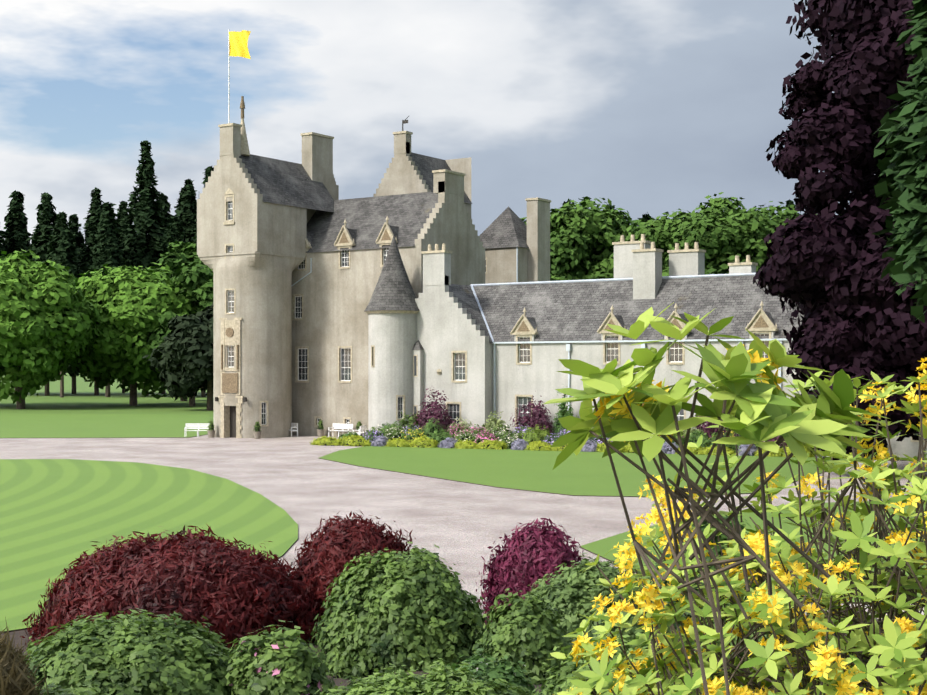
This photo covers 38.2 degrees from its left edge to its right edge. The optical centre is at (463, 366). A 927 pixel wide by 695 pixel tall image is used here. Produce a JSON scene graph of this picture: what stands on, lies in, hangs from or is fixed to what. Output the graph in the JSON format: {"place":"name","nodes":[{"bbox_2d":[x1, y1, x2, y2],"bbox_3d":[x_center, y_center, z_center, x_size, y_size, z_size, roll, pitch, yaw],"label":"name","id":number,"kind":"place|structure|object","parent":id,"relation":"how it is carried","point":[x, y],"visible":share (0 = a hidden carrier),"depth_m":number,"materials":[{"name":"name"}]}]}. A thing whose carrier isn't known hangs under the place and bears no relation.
{"place":"outdoors","nodes":[
{"label":"outdoors","id":0,"kind":"place"},
{"bbox_2d":[0,413,209,437],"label":"lawn","id":1,"kind":"structure","parent":0,"point":[92,425],"depth_m":110.73,"materials":[{"name":"plant"}]},
{"bbox_2d":[0,373,212,420],"bbox_3d":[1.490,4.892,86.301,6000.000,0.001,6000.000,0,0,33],"label":"ground","id":2,"kind":"structure","parent":0,"point":[84,399],"depth_m":178.53,"materials":[{"name":"green plant"}]},
{"bbox_2d":[0,226,7,257],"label":"conifer tree","id":3,"kind":"object","parent":2,"relation":"on","point":[3,235],"visible":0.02,"depth_m":232.00,"materials":[{"name":"green plant"}]},
{"bbox_2d":[2,190,30,390],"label":"conifer tree","id":4,"kind":"object","parent":2,"relation":"on","point":[16,223],"visible":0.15,"depth_m":235.73,"materials":[{"name":"green plant"}]},
{"bbox_2d":[25,192,79,395],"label":"conifer tree","id":5,"kind":"object","parent":2,"relation":"on","point":[47,217],"visible":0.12,"depth_m":225.36,"materials":[{"name":"green plant"}]},
{"bbox_2d":[0,249,106,408],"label":"tree","id":6,"kind":"object","parent":2,"relation":"on","point":[47,324],"visible":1,"depth_m":151.76,"materials":[{"name":"green plant"}]},
{"bbox_2d":[44,211,81,397],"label":"conifer tree","id":7,"kind":"object","parent":2,"relation":"on","point":[61,249],"visible":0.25,"depth_m":212.37,"materials":[{"name":"green plant"}]},
{"bbox_2d":[68,214,86,393],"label":"conifer tree","id":8,"kind":"object","parent":2,"relation":"on","point":[74,226],"visible":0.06,"depth_m":241.12,"materials":[{"name":"green plant"}]},
{"bbox_2d":[59,187,102,394],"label":"conifer tree","id":9,"kind":"object","parent":2,"relation":"on","point":[95,211],"visible":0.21,"depth_m":230.09,"materials":[{"name":"green plant"}]},
{"bbox_2d":[80,201,132,396],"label":"conifer tree","id":10,"kind":"object","parent":2,"relation":"on","point":[110,252],"visible":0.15,"depth_m":214.91,"materials":[{"name":"green plant"}]},
{"bbox_2d":[116,201,129,392],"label":"conifer tree","id":11,"kind":"object","parent":2,"relation":"on","point":[122,214],"visible":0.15,"depth_m":245.52,"materials":[{"name":"green plant"}]},
{"bbox_2d":[67,263,205,405],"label":"tree","id":12,"kind":"object","parent":2,"relation":"on","point":[119,295],"visible":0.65,"depth_m":162.74,"materials":[{"name":"green plant"}]},
{"bbox_2d":[122,140,168,395],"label":"conifer tree","id":13,"kind":"object","parent":2,"relation":"on","point":[146,242],"visible":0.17,"depth_m":221.56,"materials":[{"name":"green plant"}]},
{"bbox_2d":[158,192,173,393],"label":"conifer tree","id":14,"kind":"object","parent":2,"relation":"on","point":[165,204],"visible":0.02,"depth_m":240.56,"materials":[{"name":"green plant"}]},
{"bbox_2d":[139,237,207,400],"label":"tree","id":15,"kind":"object","parent":2,"relation":"on","point":[176,256],"visible":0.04,"depth_m":188.68,"materials":[{"name":"green plant"}]},
{"bbox_2d":[139,262,212,405],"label":"tree","id":16,"kind":"object","parent":2,"relation":"on","point":[195,280],"visible":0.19,"depth_m":162.04,"materials":[{"name":"green plant"}]},
{"bbox_2d":[166,215,185,251],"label":"conifer tree","id":17,"kind":"object","parent":2,"relation":"on","point":[175,231],"visible":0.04,"depth_m":214.18,"materials":[{"name":"green plant"}]},
{"bbox_2d":[142,303,212,409],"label":"tree","id":18,"kind":"object","parent":2,"relation":"on","point":[184,364],"visible":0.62,"depth_m":146.13,"materials":[{"name":"green plant"}]},
{"bbox_2d":[167,179,196,242],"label":"conifer tree","id":19,"kind":"object","parent":2,"relation":"on","point":[187,203],"visible":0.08,"depth_m":231.65,"materials":[{"name":"green plant"}]},
{"bbox_2d":[187,166,213,243],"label":"conifer tree","id":20,"kind":"object","parent":2,"relation":"on","point":[193,232],"visible":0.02,"depth_m":226.11,"materials":[{"name":"green plant"}]},
{"bbox_2d":[520,196,634,280],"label":"tree","id":21,"kind":"object","parent":2,"relation":"on","point":[572,250],"visible":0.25,"depth_m":144.05,"materials":[{"name":"green plant"}]},
{"bbox_2d":[550,207,645,279],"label":"tree","id":22,"kind":"object","parent":2,"relation":"on","point":[622,221],"visible":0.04,"depth_m":151.28,"materials":[{"name":"green plant"}]},
{"bbox_2d":[585,229,633,278],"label":"tree","id":23,"kind":"object","parent":2,"relation":"on","point":[610,268],"visible":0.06,"depth_m":142.84,"materials":[{"name":"green plant"}]},
{"bbox_2d":[609,209,756,276],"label":"tree","id":24,"kind":"object","parent":2,"relation":"on","point":[661,231],"visible":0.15,"depth_m":134.28,"materials":[{"name":"green plant"}]},
{"bbox_2d":[662,192,803,273],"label":"tree","id":25,"kind":"object","parent":2,"relation":"on","point":[732,237],"visible":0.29,"depth_m":130.94,"materials":[{"name":"green plant"}]},
{"bbox_2d":[719,205,789,273],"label":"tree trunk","id":26,"kind":"object","parent":2,"relation":"on","point":[759,209],"depth_m":138.12,"materials":[{"name":"green plant"}]},
{"bbox_2d":[785,199,799,217],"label":"tree","id":27,"kind":"object","parent":2,"relation":"on","point":[789,202],"visible":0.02,"depth_m":183.31,"materials":[{"name":"green plant"}]},
{"bbox_2d":[0,459,297,632],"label":"lawn","id":28,"kind":"structure","parent":0,"point":[57,516],"depth_m":44.00,"materials":[{"name":"plant"}]},
{"bbox_2d":[0,0,874,243],"label":"sky","id":29,"kind":"structure","parent":0,"point":[654,107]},
{"bbox_2d":[1,617,913,694],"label":"ground bank","id":30,"kind":"structure","parent":0,"point":[17,638],"depth_m":23.38,"materials":[{"name":"soil"}]},
{"bbox_2d":[0,617,58,694],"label":"grass shrub","id":31,"kind":"object","parent":30,"relation":"on","point":[15,673],"visible":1,"depth_m":11.71,"materials":[{"name":"brown plant"}]},
{"bbox_2d":[38,683,110,694],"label":"azalea shrub","id":32,"kind":"object","parent":30,"relation":"on","point":[52,689],"visible":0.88,"depth_m":12.40,"materials":[{"name":"green plant"}]},
{"bbox_2d":[22,608,235,694],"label":"azalea shrub","id":33,"kind":"object","parent":30,"relation":"on","point":[143,653],"visible":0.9,"depth_m":16.17,"materials":[{"name":"green plant"}]},
{"bbox_2d":[19,525,323,653],"bbox_3d":[-5.290,4.039,24.418,5.779,2.249,5.336,0,0,33],"label":"maple shrub","id":34,"kind":"object","parent":30,"relation":"on","point":[230,592],"visible":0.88,"depth_m":23.10,"materials":[{"name":"red plant"}]},
{"bbox_2d":[225,620,336,694],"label":"azalea shrub","id":35,"kind":"object","parent":30,"relation":"on","point":[286,662],"visible":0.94,"depth_m":16.40,"materials":[{"name":"green plant"}]},
{"bbox_2d":[290,509,415,635],"bbox_3d":[-2.123,3.911,25.279,3.208,2.423,2.898,0,0,33],"label":"maple shrub","id":36,"kind":"object","parent":30,"relation":"on","point":[330,553],"visible":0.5,"depth_m":24.68,"materials":[{"name":"red plant"}]},
{"bbox_2d":[309,542,490,680],"bbox_3d":[-0.984,3.958,21.654,3.412,2.281,2.995,0,0,33],"label":"azalea shrub","id":37,"kind":"object","parent":30,"relation":"on","point":[415,607],"visible":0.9,"depth_m":20.87,"materials":[{"name":"green plant"}]},
{"bbox_2d":[317,658,535,694],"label":"azalea shrub","id":38,"kind":"object","parent":30,"relation":"on","point":[440,679],"visible":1,"depth_m":13.75,"materials":[{"name":"green plant"}]},
{"bbox_2d":[447,648,538,693],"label":"shrub","id":39,"kind":"object","parent":30,"relation":"on","point":[479,665],"visible":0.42,"depth_m":15.09,"materials":[{"name":"green plant"}]},
{"bbox_2d":[468,588,573,684],"bbox_3d":[0.767,3.900,18.695,1.452,1.592,1.610,0,0,-35],"label":"azalea shrub","id":40,"kind":"object","parent":30,"relation":"on","point":[530,633],"visible":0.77,"depth_m":18.35,"materials":[{"name":"green plant"}]},
{"bbox_2d":[476,518,584,624],"bbox_3d":[1.410,4.047,25.662,2.538,2.315,2.252,0,0,33],"label":"purple shrub","id":41,"kind":"object","parent":30,"relation":"on","point":[523,559],"visible":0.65,"depth_m":25.29,"materials":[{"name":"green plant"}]},
{"bbox_2d":[522,552,690,651],"bbox_3d":[2.143,4.092,22.212,3.269,2.058,2.908,0,0,33],"label":"azalea shrub","id":42,"kind":"object","parent":30,"relation":"on","point":[572,593],"visible":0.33,"depth_m":21.49,"materials":[{"name":"green plant"}]},
{"bbox_2d":[519,627,721,694],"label":"azalea shrub","id":43,"kind":"object","parent":30,"relation":"on","point":[558,679],"visible":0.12,"depth_m":14.06,"materials":[{"name":"green plant"}]},
{"bbox_2d":[652,507,762,628],"bbox_3d":[4.478,3.869,24.645,2.770,2.591,2.431,0,0,33],"label":"azalea shrub","id":44,"kind":"object","parent":30,"relation":"on","point":[722,537],"visible":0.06,"depth_m":24.14,"materials":[{"name":"green plant"}]},
{"bbox_2d":[545,302,888,694],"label":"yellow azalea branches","id":45,"kind":"object","parent":30,"relation":"on","point":[764,408],"visible":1,"depth_m":2.44,"materials":[{"name":"green plant"}]},
{"bbox_2d":[547,357,926,694],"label":"yellow azalea branches","id":46,"kind":"object","parent":30,"relation":"on","point":[887,655],"visible":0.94,"depth_m":4.45,"materials":[{"name":"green plant"}]},
{"bbox_2d":[684,596,844,688],"bbox_3d":[3.292,3.262,14.624,2.481,1.660,2.144,0,0,33],"label":"shrub","id":47,"kind":"object","parent":30,"relation":"on","point":[766,635],"visible":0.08,"depth_m":14.31,"materials":[{"name":"green plant"}]},
{"bbox_2d":[0,435,926,618],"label":"gravel path","id":48,"kind":"structure","parent":0,"point":[462,526],"depth_m":50.46,"materials":[{"name":"grey gravel"}]},
{"bbox_2d":[184,423,208,436],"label":"bench","id":49,"kind":"object","parent":48,"relation":"on","point":[198,425],"visible":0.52,"depth_m":93.32,"materials":[{"name":"white wood"}]},
{"bbox_2d":[207,420,214,437],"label":"planter","id":50,"kind":"object","parent":48,"relation":"on","point":[211,432],"visible":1,"depth_m":92.25,"materials":[{"name":"beige stone"}]},
{"bbox_2d":[253,421,261,438],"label":"planter","id":51,"kind":"object","parent":48,"relation":"on","point":[257,433],"visible":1,"depth_m":90.66,"materials":[{"name":"beige stone"}]},
{"bbox_2d":[291,423,297,436],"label":"chair","id":52,"kind":"object","parent":48,"relation":"on","point":[295,426],"visible":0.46,"depth_m":93.63,"materials":[{"name":"white wood"}]},
{"bbox_2d":[316,420,324,436],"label":"planter","id":53,"kind":"object","parent":48,"relation":"on","point":[320,429],"visible":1,"depth_m":93.60,"materials":[{"name":"beige stone"}]},
{"bbox_2d":[309,436,343,445],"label":"plant","id":54,"kind":"object","parent":48,"relation":"on","point":[326,441],"visible":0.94,"depth_m":83.12,"materials":[{"name":"yellow plant"}]},
{"bbox_2d":[328,423,352,436],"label":"bench","id":55,"kind":"object","parent":48,"relation":"on","point":[341,426],"visible":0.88,"depth_m":93.03,"materials":[{"name":"white wood"}]},
{"bbox_2d":[338,431,361,438],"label":"plant","id":56,"kind":"object","parent":48,"relation":"on","point":[349,434],"visible":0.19,"depth_m":84.09,"materials":[{"name":"green plant"}]},
{"bbox_2d":[340,435,370,446],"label":"plant","id":57,"kind":"object","parent":48,"relation":"on","point":[352,440],"visible":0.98,"depth_m":82.37,"materials":[{"name":"yellow plant"}]},
{"bbox_2d":[353,425,365,434],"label":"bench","id":58,"kind":"object","parent":48,"relation":"on","point":[360,430],"visible":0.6,"depth_m":89.65,"materials":[{"name":"white wood"}]},
{"bbox_2d":[361,428,385,443],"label":"plant","id":59,"kind":"object","parent":48,"relation":"on","point":[371,435],"visible":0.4,"depth_m":83.11,"materials":[{"name":"purple plant"}]},
{"bbox_2d":[380,421,400,434],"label":"plant","id":60,"kind":"object","parent":48,"relation":"on","point":[389,426],"visible":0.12,"depth_m":85.24,"materials":[{"name":"green plant"}]},
{"bbox_2d":[398,411,421,430],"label":"shrub","id":61,"kind":"object","parent":48,"relation":"on","point":[409,422],"visible":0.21,"depth_m":86.66,"materials":[{"name":"green plant"}]},
{"bbox_2d":[409,387,455,434],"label":"shrub","id":62,"kind":"object","parent":48,"relation":"on","point":[426,415],"visible":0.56,"depth_m":85.40,"materials":[{"name":"purple plant"}]},
{"bbox_2d":[422,418,446,436],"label":"plant","id":63,"kind":"object","parent":48,"relation":"on","point":[430,428],"visible":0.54,"depth_m":83.67,"materials":[{"name":"green plant"}]},
{"bbox_2d":[447,421,470,437],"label":"plant","id":64,"kind":"object","parent":48,"relation":"on","point":[457,430],"visible":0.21,"depth_m":83.21,"materials":[{"name":"pink plant"}]},
{"bbox_2d":[448,417,472,432],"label":"flowering shrub","id":65,"kind":"object","parent":48,"relation":"on","point":[463,422],"visible":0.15,"depth_m":84.47,"materials":[{"name":"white plant"}]},
{"bbox_2d":[467,424,488,435],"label":"plant","id":66,"kind":"object","parent":48,"relation":"on","point":[475,430],"visible":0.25,"depth_m":82.31,"materials":[{"name":"pink plant"}]},
{"bbox_2d":[482,411,511,433],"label":"tall plant","id":67,"kind":"object","parent":48,"relation":"on","point":[489,425],"visible":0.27,"depth_m":84.34,"materials":[{"name":"green plant"}]},
{"bbox_2d":[491,423,514,441],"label":"plant","id":68,"kind":"object","parent":48,"relation":"on","point":[499,431],"visible":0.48,"depth_m":81.70,"materials":[{"name":"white plant"}]},
{"bbox_2d":[510,396,553,433],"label":"shrub","id":69,"kind":"object","parent":48,"relation":"on","point":[538,417],"visible":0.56,"depth_m":82.58,"materials":[{"name":"purple plant"}]},
{"bbox_2d":[197,29,926,457],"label":"castle walls","id":70,"kind":"structure","parent":48,"relation":"on","point":[399,293],"depth_m":91.64,"materials":[{"name":"stone"}]},
{"bbox_2d":[551,384,573,435],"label":"tall plant","id":71,"kind":"object","parent":48,"relation":"on","point":[564,411],"visible":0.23,"depth_m":81.61,"materials":[{"name":"green plant"}]},
{"bbox_2d":[753,0,926,459],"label":"tree","id":72,"kind":"object","parent":48,"relation":"on","point":[823,268],"visible":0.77,"depth_m":57.81,"materials":[{"name":"plant"}]},
{"bbox_2d":[319,446,924,497],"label":"lawn","id":73,"kind":"structure","parent":0,"point":[585,474],"depth_m":64.54,"materials":[{"name":"plant"}]},
{"bbox_2d":[371,435,388,446],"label":"plant","id":74,"kind":"object","parent":73,"relation":"on","point":[379,441],"visible":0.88,"depth_m":81.73,"materials":[{"name":"purple plant"}]},
{"bbox_2d":[382,424,405,440],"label":"plant","id":75,"kind":"object","parent":73,"relation":"on","point":[391,433],"visible":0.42,"depth_m":82.41,"materials":[{"name":"green plant"}]},
{"bbox_2d":[385,438,412,446],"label":"plant","id":76,"kind":"object","parent":73,"relation":"on","point":[397,442],"visible":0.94,"depth_m":81.20,"materials":[{"name":"yellow plant"}]},
{"bbox_2d":[399,427,427,441],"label":"plant","id":77,"kind":"object","parent":73,"relation":"on","point":[416,433],"visible":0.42,"depth_m":81.87,"materials":[{"name":"yellow plant"}]},
{"bbox_2d":[408,436,439,447],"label":"plant","id":78,"kind":"object","parent":73,"relation":"on","point":[423,442],"visible":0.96,"depth_m":80.56,"materials":[{"name":"yellow plant"}]},
{"bbox_2d":[429,429,453,444],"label":"plant","id":79,"kind":"object","parent":73,"relation":"on","point":[439,437],"visible":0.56,"depth_m":81.29,"materials":[{"name":"green plant"}]},
{"bbox_2d":[437,436,457,447],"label":"plant","id":80,"kind":"object","parent":73,"relation":"on","point":[447,443],"visible":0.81,"depth_m":80.01,"materials":[{"name":"purple plant"}]},
{"bbox_2d":[454,429,478,441],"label":"plant","id":81,"kind":"object","parent":73,"relation":"on","point":[461,436],"visible":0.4,"depth_m":80.81,"materials":[{"name":"green plant"}]},
{"bbox_2d":[454,439,479,448],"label":"plant","id":82,"kind":"object","parent":73,"relation":"on","point":[466,444],"visible":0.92,"depth_m":79.44,"materials":[{"name":"yellow plant"}]},
{"bbox_2d":[474,429,498,443],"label":"plant","id":83,"kind":"object","parent":73,"relation":"on","point":[480,437],"visible":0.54,"depth_m":80.13,"materials":[{"name":"pink plant"}]},
{"bbox_2d":[476,439,506,449],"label":"plant","id":84,"kind":"object","parent":73,"relation":"on","point":[494,444],"visible":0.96,"depth_m":78.86,"materials":[{"name":"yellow plant"}]},
{"bbox_2d":[499,431,519,448],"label":"plant","id":85,"kind":"object","parent":73,"relation":"on","point":[505,438],"visible":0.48,"depth_m":79.61,"materials":[{"name":"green plant"}]},
{"bbox_2d":[510,438,528,449],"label":"plant","id":86,"kind":"object","parent":73,"relation":"on","point":[519,444],"visible":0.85,"depth_m":78.23,"materials":[{"name":"purple plant"}]},
{"bbox_2d":[510,424,531,437],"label":"plant","id":87,"kind":"object","parent":73,"relation":"on","point":[523,428],"visible":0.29,"depth_m":81.09,"materials":[{"name":"purple plant"}]},
{"bbox_2d":[520,427,544,442],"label":"plant","id":88,"kind":"object","parent":73,"relation":"on","point":[529,436],"visible":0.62,"depth_m":79.22,"materials":[{"name":"green plant"}]},
{"bbox_2d":[525,440,550,450],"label":"plant","id":89,"kind":"object","parent":73,"relation":"on","point":[538,446],"visible":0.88,"depth_m":77.71,"materials":[{"name":"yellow plant"}]},
{"bbox_2d":[532,424,553,440],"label":"plant","id":90,"kind":"object","parent":73,"relation":"on","point":[544,433],"visible":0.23,"depth_m":80.72,"materials":[{"name":"green plant"}]},
{"bbox_2d":[541,433,558,444],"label":"plant","id":91,"kind":"object","parent":73,"relation":"on","point":[550,440],"visible":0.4,"depth_m":78.79,"materials":[{"name":"purple plant"}]},
{"bbox_2d":[549,442,567,450],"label":"plant","id":92,"kind":"object","parent":73,"relation":"on","point":[561,448],"visible":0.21,"depth_m":77.17,"materials":[{"name":"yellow plant"}]},
{"bbox_2d":[552,429,569,437],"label":"plant","id":93,"kind":"object","parent":73,"relation":"on","point":[562,433],"visible":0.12,"depth_m":80.02,"materials":[{"name":"purple plant"}]},
{"bbox_2d":[581,439,597,451],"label":"plant","id":94,"kind":"object","parent":73,"relation":"on","point":[589,446],"visible":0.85,"depth_m":76.55,"materials":[{"name":"purple plant"}]},
{"bbox_2d":[589,435,611,443],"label":"plant","id":95,"kind":"object","parent":73,"relation":"on","point":[597,440],"visible":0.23,"depth_m":77.32,"materials":[{"name":"purple plant"}]},
{"bbox_2d":[596,442,627,452],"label":"plant","id":96,"kind":"object","parent":73,"relation":"on","point":[601,447],"visible":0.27,"depth_m":76.12,"materials":[{"name":"yellow plant"}]},
{"bbox_2d":[624,443,633,452],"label":"plant","id":97,"kind":"object","parent":73,"relation":"on","point":[629,449],"visible":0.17,"depth_m":75.67,"materials":[{"name":"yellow plant"}]},
{"bbox_2d":[661,441,678,453],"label":"plant","id":98,"kind":"object","parent":73,"relation":"on","point":[667,448],"visible":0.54,"depth_m":74.75,"materials":[{"name":"purple plant"}]},
{"bbox_2d":[675,446,704,454],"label":"plant","id":99,"kind":"object","parent":73,"relation":"on","point":[698,451],"visible":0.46,"depth_m":74.11,"materials":[{"name":"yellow plant"}]},
{"bbox_2d":[682,429,711,447],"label":"plant","id":100,"kind":"object","parent":73,"relation":"on","point":[693,439],"visible":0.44,"depth_m":75.32,"materials":[{"name":"green plant"}]},
{"bbox_2d":[683,416,738,443],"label":"shrub","id":101,"kind":"object","parent":73,"relation":"on","point":[710,430],"visible":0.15,"depth_m":75.75,"materials":[{"name":"purple plant"}]},
{"bbox_2d":[699,445,735,454],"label":"plant","id":102,"kind":"object","parent":73,"relation":"on","point":[706,450],"visible":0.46,"depth_m":73.78,"materials":[{"name":"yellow plant"}]},
{"bbox_2d":[709,432,734,450],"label":"plant","id":103,"kind":"object","parent":73,"relation":"on","point":[728,445],"visible":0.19,"depth_m":74.50,"materials":[{"name":"green plant"}]},
{"bbox_2d":[738,444,757,455],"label":"plant","id":104,"kind":"object","parent":73,"relation":"on","point":[753,449],"visible":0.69,"depth_m":73.06,"materials":[{"name":"purple plant"}]},
{"bbox_2d":[753,448,782,456],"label":"plant","id":105,"kind":"object","parent":73,"relation":"on","point":[774,454],"visible":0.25,"depth_m":72.44,"materials":[{"name":"yellow plant"}]},
{"bbox_2d":[781,445,814,456],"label":"plant","id":106,"kind":"object","parent":73,"relation":"on","point":[788,451],"visible":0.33,"depth_m":72.20,"materials":[{"name":"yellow plant"}]},
{"bbox_2d":[579,500,926,603],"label":"lawn","id":107,"kind":"structure","parent":0,"point":[603,547],"depth_m":38.07,"materials":[{"name":"plant"}]},
{"bbox_2d":[872,0,926,322],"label":"tree","id":108,"kind":"object","parent":107,"relation":"on","point":[903,185],"visible":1,"depth_m":37.02,"materials":[{"name":"green plant"}]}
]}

